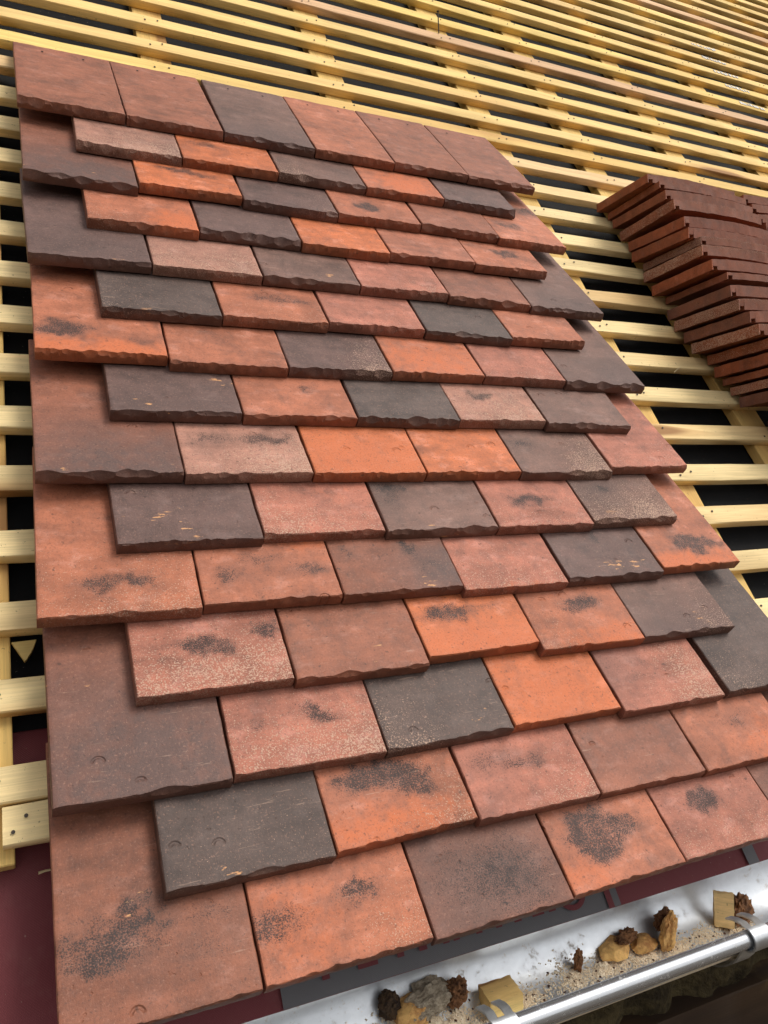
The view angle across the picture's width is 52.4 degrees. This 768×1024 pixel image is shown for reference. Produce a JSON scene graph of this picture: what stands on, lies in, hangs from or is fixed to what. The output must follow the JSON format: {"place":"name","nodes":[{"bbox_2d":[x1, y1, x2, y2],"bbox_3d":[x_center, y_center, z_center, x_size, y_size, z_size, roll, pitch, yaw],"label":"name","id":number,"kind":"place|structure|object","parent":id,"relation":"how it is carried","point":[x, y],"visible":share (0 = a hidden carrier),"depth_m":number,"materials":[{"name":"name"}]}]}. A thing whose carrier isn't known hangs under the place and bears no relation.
{"place":"outdoors","nodes":[
{"label":"outdoors","id":0,"kind":"place"},
{"bbox_2d":[475,999,519,1023],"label":"gutter bracket","id":1,"kind":"object","parent":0,"point":[509,1016],"visible":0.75,"depth_m":0.76,"materials":[{"name":"metal"}]},
{"bbox_2d":[243,859,767,1023],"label":"eaves gutter","id":2,"kind":"object","parent":1,"relation":"attached to","point":[690,905],"visible":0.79,"depth_m":0.90,"materials":[{"name":"metal"}]},
{"bbox_2d":[345,915,762,1023],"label":"sawdust","id":3,"kind":"object","parent":2,"relation":"in","point":[600,969],"visible":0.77,"depth_m":0.92,"materials":[{"name":"beige wood"}]},
{"label":"counter batten","id":4,"kind":"object","parent":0,"visible":0},
{"bbox_2d":[0,260,692,344],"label":"timber batten","id":5,"kind":"object","parent":4,"relation":"attached to","point":[14,274],"visible":0.19,"depth_m":1.59,"materials":[{"name":"brown wood"}]},
{"bbox_2d":[0,304,720,375],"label":"timber batten","id":6,"kind":"object","parent":4,"relation":"attached to","point":[13,318],"visible":0.22,"depth_m":1.56,"materials":[{"name":"brown wood"}]},
{"bbox_2d":[0,0,767,732],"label":"underlay membrane","id":7,"kind":"object","parent":4,"relation":"attached to","point":[20,516],"visible":0.02,"depth_m":1.67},
{"bbox_2d":[0,6,767,188],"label":"timber batten","id":8,"kind":"object","parent":4,"relation":"attached to","point":[24,20],"visible":1,"depth_m":1.76,"materials":[{"name":"yellow wood"}]},
{"bbox_2d":[0,29,767,197],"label":"timber batten","id":9,"kind":"object","parent":4,"relation":"attached to","point":[497,141],"visible":0.74,"depth_m":1.79,"materials":[{"name":"brown wood"}]},
{"bbox_2d":[0,405,767,444],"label":"timber batten","id":10,"kind":"object","parent":4,"relation":"attached to","point":[15,420],"visible":0.23,"depth_m":1.48,"materials":[{"name":"brown wood"}]},
{"bbox_2d":[0,464,767,496],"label":"timber batten","id":11,"kind":"object","parent":4,"relation":"attached to","point":[16,480],"visible":0.2,"depth_m":1.42,"materials":[{"name":"brown wood"}]},
{"bbox_2d":[0,353,767,410],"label":"timber batten","id":12,"kind":"object","parent":4,"relation":"attached to","point":[14,367],"visible":0.3,"depth_m":1.52,"materials":[{"name":"brown wood"}]},
{"bbox_2d":[0,504,767,563],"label":"timber batten","id":13,"kind":"object","parent":4,"relation":"attached to","point":[17,546],"visible":0.21,"depth_m":1.36,"materials":[{"name":"brown wood"}]},
{"bbox_2d":[0,549,767,637],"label":"timber batten","id":14,"kind":"object","parent":4,"relation":"attached to","point":[17,618],"visible":0.06,"depth_m":0.86,"materials":[{"name":"brown wood"}]},
{"bbox_2d":[42,623,232,817],"bbox_3d":[-0.264,0.174,0.813,0.163,0.018,0.266,-2,45,-25],"label":"clay tile","id":15,"kind":"object","parent":14,"relation":"on","point":[111,744],"visible":0.58,"depth_m":0.76,"materials":[{"name":"ceramic"}]},
{"bbox_2d":[124,609,294,706],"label":"clay tile","id":16,"kind":"object","parent":15,"relation":"on","point":[209,655],"visible":0.43,"depth_m":0.83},
{"bbox_2d":[32,447,202,627],"bbox_3d":[-0.315,0.018,0.903,0.166,0.018,0.265,-1,45,-25],"label":"clay tile","id":17,"kind":"object","parent":16,"relation":"on","point":[86,573],"visible":0.64,"depth_m":0.85,"materials":[{"name":"tile"}]},
{"bbox_2d":[28,339,183,483],"bbox_3d":[-0.358,-0.133,0.992,0.165,0.018,0.265,-2,46,-25],"label":"clay tile","id":18,"kind":"object","parent":17,"relation":"on","point":[79,436],"visible":0.59,"depth_m":0.94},
{"bbox_2d":[30,264,167,365],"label":"clay tile","id":19,"kind":"object","parent":18,"relation":"on","point":[70,323],"visible":0.66,"depth_m":1.03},
{"bbox_2d":[20,168,151,273],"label":"clay tile","id":20,"kind":"object","parent":19,"relation":"on","point":[58,232],"visible":0.66,"depth_m":1.12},
{"bbox_2d":[93,269,221,325],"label":"clay tile","id":21,"kind":"object","parent":19,"relation":"on","point":[135,296],"visible":0.39,"depth_m":1.10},
{"bbox_2d":[143,235,262,285],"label":"clay tile","id":22,"kind":"object","parent":21,"relation":"on","point":[202,259],"visible":0.41,"depth_m":1.17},
{"bbox_2d":[81,189,198,240],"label":"clay tile","id":23,"kind":"object","parent":22,"relation":"on","point":[156,215],"visible":0.48,"depth_m":1.18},
{"bbox_2d":[18,107,137,196],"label":"clay tile","id":24,"kind":"object","parent":23,"relation":"on","point":[50,154],"visible":0.69,"depth_m":1.21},
{"bbox_2d":[71,116,181,166],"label":"clay tile","id":25,"kind":"object","parent":24,"relation":"on","point":[97,137],"visible":0.59,"depth_m":1.27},
{"bbox_2d":[13,42,125,124],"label":"clay tile","id":26,"kind":"object","parent":25,"relation":"on","point":[62,82],"visible":1,"depth_m":1.32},
{"bbox_2d":[131,160,241,205],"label":"clay tile","id":27,"kind":"object","parent":23,"relation":"on","point":[179,182],"visible":0.4,"depth_m":1.26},
{"bbox_2d":[174,134,278,181],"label":"clay tile","id":28,"kind":"object","parent":27,"relation":"on","point":[223,157],"visible":0.47,"depth_m":1.34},
{"bbox_2d":[109,61,222,141],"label":"clay tile","id":29,"kind":"object","parent":28,"relation":"on","point":[161,101],"visible":1,"depth_m":1.39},
{"bbox_2d":[106,479,263,553],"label":"clay tile","id":30,"kind":"object","parent":17,"relation":"on","point":[157,517],"visible":0.45,"depth_m":0.92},
{"bbox_2d":[172,421,312,483],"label":"clay tile","id":31,"kind":"object","parent":30,"relation":"on","point":[220,453],"visible":0.52,"depth_m":1.00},
{"bbox_2d":[101,362,241,423],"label":"clay tile","id":32,"kind":"object","parent":31,"relation":"on","point":[150,393],"visible":0.47,"depth_m":1.01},
{"bbox_2d":[6,0,767,172],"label":"timber batten","id":33,"kind":"object","parent":4,"relation":"attached to","point":[119,17],"visible":1,"depth_m":1.84,"materials":[{"name":"yellow wood"}]},
{"bbox_2d":[104,0,767,158],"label":"timber batten","id":34,"kind":"object","parent":4,"relation":"attached to","point":[246,26],"visible":1,"depth_m":1.96,"materials":[{"name":"yellow wood"}]},
{"bbox_2d":[189,0,767,144],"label":"timber batten","id":35,"kind":"object","parent":4,"relation":"on","point":[290,18],"visible":1,"depth_m":2.07,"materials":[{"name":"brown wood"}]},
{"bbox_2d":[262,0,767,131],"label":"timber batten","id":36,"kind":"object","parent":4,"relation":"attached to","point":[399,29],"visible":1,"depth_m":2.19,"materials":[{"name":"brown wood"}]},
{"bbox_2d":[329,0,767,118],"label":"timber batten","id":37,"kind":"object","parent":4,"relation":"attached to","point":[421,19],"visible":1,"depth_m":2.31,"materials":[{"name":"brown wood"}]},
{"bbox_2d":[391,0,767,105],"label":"timber batten","id":38,"kind":"object","parent":4,"relation":"attached to","point":[448,10],"visible":1,"depth_m":2.43,"materials":[{"name":"brown wood"}]},
{"bbox_2d":[483,0,767,84],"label":"timber batten","id":39,"kind":"object","parent":4,"relation":"attached to","point":[557,17],"visible":1,"depth_m":2.64,"materials":[{"name":"brown wood"}]},
{"label":"counter batten","id":40,"kind":"object","parent":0,"visible":0},
{"bbox_2d":[0,147,631,259],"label":"timber batten","id":41,"kind":"object","parent":40,"relation":"attached to","point":[10,160],"visible":0.12,"depth_m":1.74,"materials":[{"name":"brown wood"}]},
{"bbox_2d":[619,199,761,241],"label":"clay tile","id":42,"kind":"object","parent":41,"relation":"on","point":[672,210],"visible":0.41,"depth_m":1.72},
{"bbox_3d":[0.794,2.233,1.605,3.960,2.406,0.350,-2,5,-25],"label":"house wall","id":43,"kind":"object","parent":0,"visible":0},
{"bbox_2d":[620,958,767,1023],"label":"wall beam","id":44,"kind":"structure","parent":43,"relation":"on","point":[744,1000],"depth_m":1.13,"materials":[{"name":"brown wood"}]},
{"bbox_2d":[560,947,767,1023],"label":"stone wall","id":45,"kind":"structure","parent":44,"relation":"on","point":[705,982],"depth_m":1.11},
{"bbox_2d":[0,728,767,1023],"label":"eaves membrane","id":46,"kind":"object","parent":45,"relation":"on","point":[27,979],"visible":0.09,"depth_m":0.78,"materials":[{"name":"plastic"}]},
{"bbox_2d":[0,244,14,871],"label":"counter batten","id":47,"kind":"object","parent":46,"relation":"on","point":[7,859],"visible":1,"depth_m":0.84,"materials":[{"name":"yellow wood"}]},
{"bbox_2d":[2,799,49,849],"bbox_3d":[1.260,0.252,1.505,3.588,0.040,0.020,-2,-33,-25],"label":"timber batten","id":48,"kind":"object","parent":47,"relation":"on","point":[25,824],"visible":0.15,"depth_m":0.74,"materials":[{"name":"yellow wood"}]},
{"bbox_2d":[0,760,47,808],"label":"timber batten","id":49,"kind":"object","parent":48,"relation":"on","point":[24,783],"visible":0.06,"depth_m":0.76,"materials":[{"name":"brown wood"}]},
{"bbox_2d":[242,843,433,993],"bbox_3d":[-0.071,0.320,0.795,0.165,0.018,0.266,-2,46,-25],"label":"clay tile","id":50,"kind":"object","parent":49,"relation":"on","point":[336,915],"visible":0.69,"depth_m":0.73,"materials":[{"name":"tile"}]},
{"bbox_2d":[151,770,336,900],"bbox_3d":[-0.162,0.246,0.808,0.162,0.018,0.265,-1,45,-25],"label":"clay tile","id":51,"kind":"object","parent":50,"relation":"on","point":[240,833],"visible":0.41,"depth_m":0.74,"materials":[{"name":"tile"}]},
{"bbox_2d":[216,680,386,783],"bbox_3d":[-0.114,0.169,0.885,0.164,0.018,0.265,-1,45,-25],"label":"clay tile","id":52,"kind":"object","parent":51,"relation":"on","point":[270,733],"visible":0.45,"depth_m":0.82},
{"bbox_2d":[274,599,429,688],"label":"clay tile","id":53,"kind":"object","parent":52,"relation":"on","point":[325,644],"visible":0.46,"depth_m":0.90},
{"bbox_2d":[191,541,342,613],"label":"clay tile","id":54,"kind":"object","parent":53,"relation":"on","point":[279,575],"visible":0.41,"depth_m":0.91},
{"bbox_2d":[313,747,477,858],"bbox_3d":[-0.018,0.239,0.878,0.161,0.018,0.265,-3,46,-25],"label":"clay tile","id":55,"kind":"object","parent":50,"relation":"on","point":[373,804],"visible":0.37,"depth_m":0.81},
{"bbox_2d":[535,790,685,899],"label":"clay tile","id":56,"kind":"object","parent":49,"relation":"on","point":[600,845],"visible":0.44,"depth_m":0.87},
{"bbox_2d":[644,767,767,864],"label":"clay tile","id":57,"kind":"object","parent":49,"relation":"on","point":[712,815],"visible":0.49,"depth_m":0.94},
{"bbox_2d":[564,710,704,799],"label":"clay tile","id":58,"kind":"object","parent":57,"relation":"on","point":[619,756],"visible":0.43,"depth_m":0.95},
{"bbox_2d":[587,638,724,718],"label":"clay tile","id":59,"kind":"object","parent":58,"relation":"on","point":[647,678],"visible":0.4,"depth_m":1.03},
{"bbox_2d":[610,572,734,644],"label":"clay tile","id":60,"kind":"object","parent":59,"relation":"on","point":[669,607],"visible":0.46,"depth_m":1.11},
{"bbox_2d":[539,527,663,586],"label":"clay tile","id":61,"kind":"object","parent":60,"relation":"on","point":[606,555],"visible":0.41,"depth_m":1.12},
{"bbox_2d":[473,480,593,534],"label":"clay tile","id":62,"kind":"object","parent":61,"relation":"on","point":[524,507],"visible":0.48,"depth_m":1.12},
{"bbox_2d":[565,474,676,528],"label":"clay tile","id":63,"kind":"object","parent":61,"relation":"on","point":[623,500],"visible":0.48,"depth_m":1.20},
{"bbox_2d":[494,429,612,480],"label":"clay tile","id":64,"kind":"object","parent":63,"relation":"on","point":[539,454],"visible":0.45,"depth_m":1.21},
{"bbox_2d":[522,387,630,433],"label":"clay tile","id":65,"kind":"object","parent":64,"relation":"on","point":[561,410],"visible":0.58,"depth_m":1.29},
{"bbox_2d":[540,318,644,393],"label":"clay tile","id":66,"kind":"object","parent":65,"relation":"on","point":[596,363],"visible":0.59,"depth_m":1.38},
{"bbox_2d":[491,309,584,349],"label":"clay tile","id":67,"kind":"object","parent":66,"relation":"on","point":[526,329],"visible":0.44,"depth_m":1.38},
{"bbox_2d":[429,266,530,312],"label":"clay tile","id":68,"kind":"object","parent":67,"relation":"on","point":[467,288],"visible":0.52,"depth_m":1.39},
{"bbox_2d":[508,250,603,321],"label":"clay tile","id":69,"kind":"object","parent":66,"relation":"on","point":[558,291],"visible":0.59,"depth_m":1.47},
{"bbox_2d":[481,189,566,254],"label":"clay tile","id":70,"kind":"object","parent":69,"relation":"on","point":[525,228],"visible":0.69,"depth_m":1.55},
{"bbox_2d":[426,177,515,218],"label":"clay tile","id":71,"kind":"object","parent":70,"relation":"on","point":[455,195],"visible":0.44,"depth_m":1.55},
{"bbox_2d":[424,125,534,195],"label":"clay tile","id":72,"kind":"object","parent":71,"relation":"on","point":[483,162],"visible":1,"depth_m":1.67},
{"bbox_2d":[584,392,686,474],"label":"clay tile","id":73,"kind":"object","parent":63,"relation":"on","point":[643,446],"visible":0.62,"depth_m":1.29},
{"bbox_2d":[632,474,739,574],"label":"clay tile","id":74,"kind":"object","parent":60,"relation":"on","point":[689,540],"visible":0.53,"depth_m":1.20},
{"bbox_2d":[668,692,767,777],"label":"clay tile","id":75,"kind":"object","parent":57,"relation":"on","point":[722,735],"visible":0.23,"depth_m":1.02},
{"bbox_2d":[746,691,767,799],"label":"clay tile","id":76,"kind":"object","parent":49,"relation":"on","point":[758,773],"visible":0.05,"depth_m":1.01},
{"bbox_2d":[686,568,767,698],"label":"clay tile","id":77,"kind":"object","parent":76,"relation":"on","point":[734,660],"visible":0.49,"depth_m":1.12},
{"bbox_2d":[46,742,262,1023],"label":"clay tile","id":78,"kind":"object","parent":48,"relation":"on","point":[131,946],"visible":0.67,"depth_m":0.68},
{"bbox_2d":[401,814,573,945],"bbox_3d":[0.080,0.318,0.865,0.165,0.018,0.266,-2,46,-25],"label":"clay tile","id":79,"kind":"object","parent":48,"relation":"on","point":[470,879],"visible":0.48,"depth_m":0.80,"materials":[{"name":"tile"}]},
{"bbox_2d":[448,724,599,826],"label":"clay tile","id":80,"kind":"object","parent":79,"relation":"on","point":[519,774],"visible":0.41,"depth_m":0.88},
{"bbox_2d":[362,658,513,758],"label":"clay tile","id":81,"kind":"object","parent":80,"relation":"on","point":[441,705],"visible":0.41,"depth_m":0.89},
{"bbox_2d":[402,594,538,663],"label":"clay tile","id":82,"kind":"object","parent":81,"relation":"on","point":[452,627],"visible":0.44,"depth_m":0.97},
{"bbox_2d":[324,536,462,603],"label":"clay tile","id":83,"kind":"object","parent":82,"relation":"on","point":[376,569],"visible":0.45,"depth_m":0.97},
{"bbox_2d":[247,480,385,543],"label":"clay tile","id":84,"kind":"object","parent":83,"relation":"on","point":[289,512],"visible":0.41,"depth_m":0.99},
{"bbox_2d":[364,481,498,539],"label":"clay tile","id":85,"kind":"object","parent":83,"relation":"on","point":[425,509],"visible":0.41,"depth_m":1.05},
{"bbox_2d":[294,425,425,481],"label":"clay tile","id":86,"kind":"object","parent":85,"relation":"on","point":[359,454],"visible":0.43,"depth_m":1.07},
{"bbox_2d":[230,375,357,426],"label":"clay tile","id":87,"kind":"object","parent":86,"relation":"on","point":[296,401],"visible":0.45,"depth_m":1.08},
{"bbox_2d":[160,322,288,377],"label":"clay tile","id":88,"kind":"object","parent":87,"relation":"on","point":[221,349],"visible":0.45,"depth_m":1.09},
{"bbox_2d":[210,281,328,332],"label":"clay tile","id":89,"kind":"object","parent":88,"relation":"on","point":[264,307],"visible":0.45,"depth_m":1.17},
{"bbox_2d":[249,245,359,294],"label":"clay tile","id":90,"kind":"object","parent":89,"relation":"on","point":[292,269],"visible":0.45,"depth_m":1.24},
{"bbox_2d":[188,199,300,251],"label":"clay tile","id":91,"kind":"object","parent":90,"relation":"on","point":[228,223],"visible":0.45,"depth_m":1.25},
{"bbox_2d":[288,216,390,262],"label":"clay tile","id":92,"kind":"object","parent":90,"relation":"on","point":[345,240],"visible":0.49,"depth_m":1.32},
{"bbox_2d":[232,175,337,223],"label":"clay tile","id":93,"kind":"object","parent":92,"relation":"on","point":[286,199],"visible":0.52,"depth_m":1.33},
{"bbox_2d":[266,150,365,195],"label":"clay tile","id":94,"kind":"object","parent":93,"relation":"on","point":[314,172],"visible":0.46,"depth_m":1.41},
{"bbox_2d":[200,80,314,157],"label":"clay tile","id":95,"kind":"object","parent":94,"relation":"on","point":[255,119],"visible":1,"depth_m":1.46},
{"bbox_2d":[283,96,394,170],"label":"clay tile","id":96,"kind":"object","parent":94,"relation":"on","point":[336,134],"visible":1,"depth_m":1.53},
{"bbox_2d":[274,329,391,381],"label":"clay tile","id":97,"kind":"object","parent":87,"relation":"on","point":[340,355],"visible":0.47,"depth_m":1.16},
{"bbox_2d":[404,428,521,480],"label":"clay tile","id":98,"kind":"object","parent":85,"relation":"on","point":[469,454],"visible":0.46,"depth_m":1.14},
{"bbox_2d":[340,380,460,429],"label":"clay tile","id":99,"kind":"object","parent":98,"relation":"on","point":[408,404],"visible":0.46,"depth_m":1.15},
{"bbox_2d":[372,335,484,383],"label":"clay tile","id":100,"kind":"object","parent":99,"relation":"on","point":[415,359],"visible":0.47,"depth_m":1.23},
{"bbox_2d":[312,290,424,338],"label":"clay tile","id":101,"kind":"object","parent":100,"relation":"on","point":[364,314],"visible":0.5,"depth_m":1.24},
{"bbox_2d":[345,258,447,302],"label":"clay tile","id":102,"kind":"object","parent":101,"relation":"on","point":[400,280],"visible":0.42,"depth_m":1.31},
{"bbox_2d":[374,227,474,270],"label":"clay tile","id":103,"kind":"object","parent":102,"relation":"on","point":[424,249],"visible":0.52,"depth_m":1.39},
{"bbox_2d":[323,189,420,232],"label":"clay tile","id":104,"kind":"object","parent":103,"relation":"on","point":[365,210],"visible":0.45,"depth_m":1.40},
{"bbox_2d":[351,164,443,206],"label":"clay tile","id":105,"kind":"object","parent":104,"relation":"on","point":[398,186],"visible":0.48,"depth_m":1.48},
{"bbox_2d":[355,111,468,182],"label":"clay tile","id":106,"kind":"object","parent":105,"relation":"on","point":[409,147],"visible":1,"depth_m":1.60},
{"bbox_2d":[438,382,545,428],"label":"clay tile","id":107,"kind":"object","parent":98,"relation":"on","point":[481,405],"visible":0.55,"depth_m":1.22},
{"bbox_2d":[463,343,565,388],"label":"clay tile","id":108,"kind":"object","parent":107,"relation":"on","point":[522,366],"visible":0.44,"depth_m":1.30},
{"bbox_2d":[406,299,512,346],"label":"clay tile","id":109,"kind":"object","parent":108,"relation":"on","point":[442,321],"visible":0.43,"depth_m":1.31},
{"bbox_2d":[440,533,568,597],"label":"clay tile","id":110,"kind":"object","parent":82,"relation":"on","point":[490,565],"visible":0.41,"depth_m":1.05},
{"bbox_2d":[480,650,620,732],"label":"clay tile","id":111,"kind":"object","parent":80,"relation":"on","point":[533,689],"visible":0.48,"depth_m":0.96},
{"bbox_2d":[513,583,644,656],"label":"clay tile","id":112,"kind":"object","parent":111,"relation":"on","point":[574,619],"visible":0.42,"depth_m":1.04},
{"bbox_2d":[482,0,767,484],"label":"counter batten","id":113,"kind":"object","parent":46,"relation":"on","point":[758,454],"depth_m":1.70,"materials":[{"name":"yellow wood"}]},
{"bbox_2d":[677,9,767,108],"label":"counter batten","id":114,"kind":"object","parent":46,"relation":"on","point":[761,105],"depth_m":2.87,"materials":[{"name":"brown wood"}]},
{"bbox_2d":[441,0,767,94],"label":"timber batten","id":115,"kind":"object","parent":114,"relation":"on","point":[553,27],"visible":1,"depth_m":2.54,"materials":[{"name":"brown wood"}]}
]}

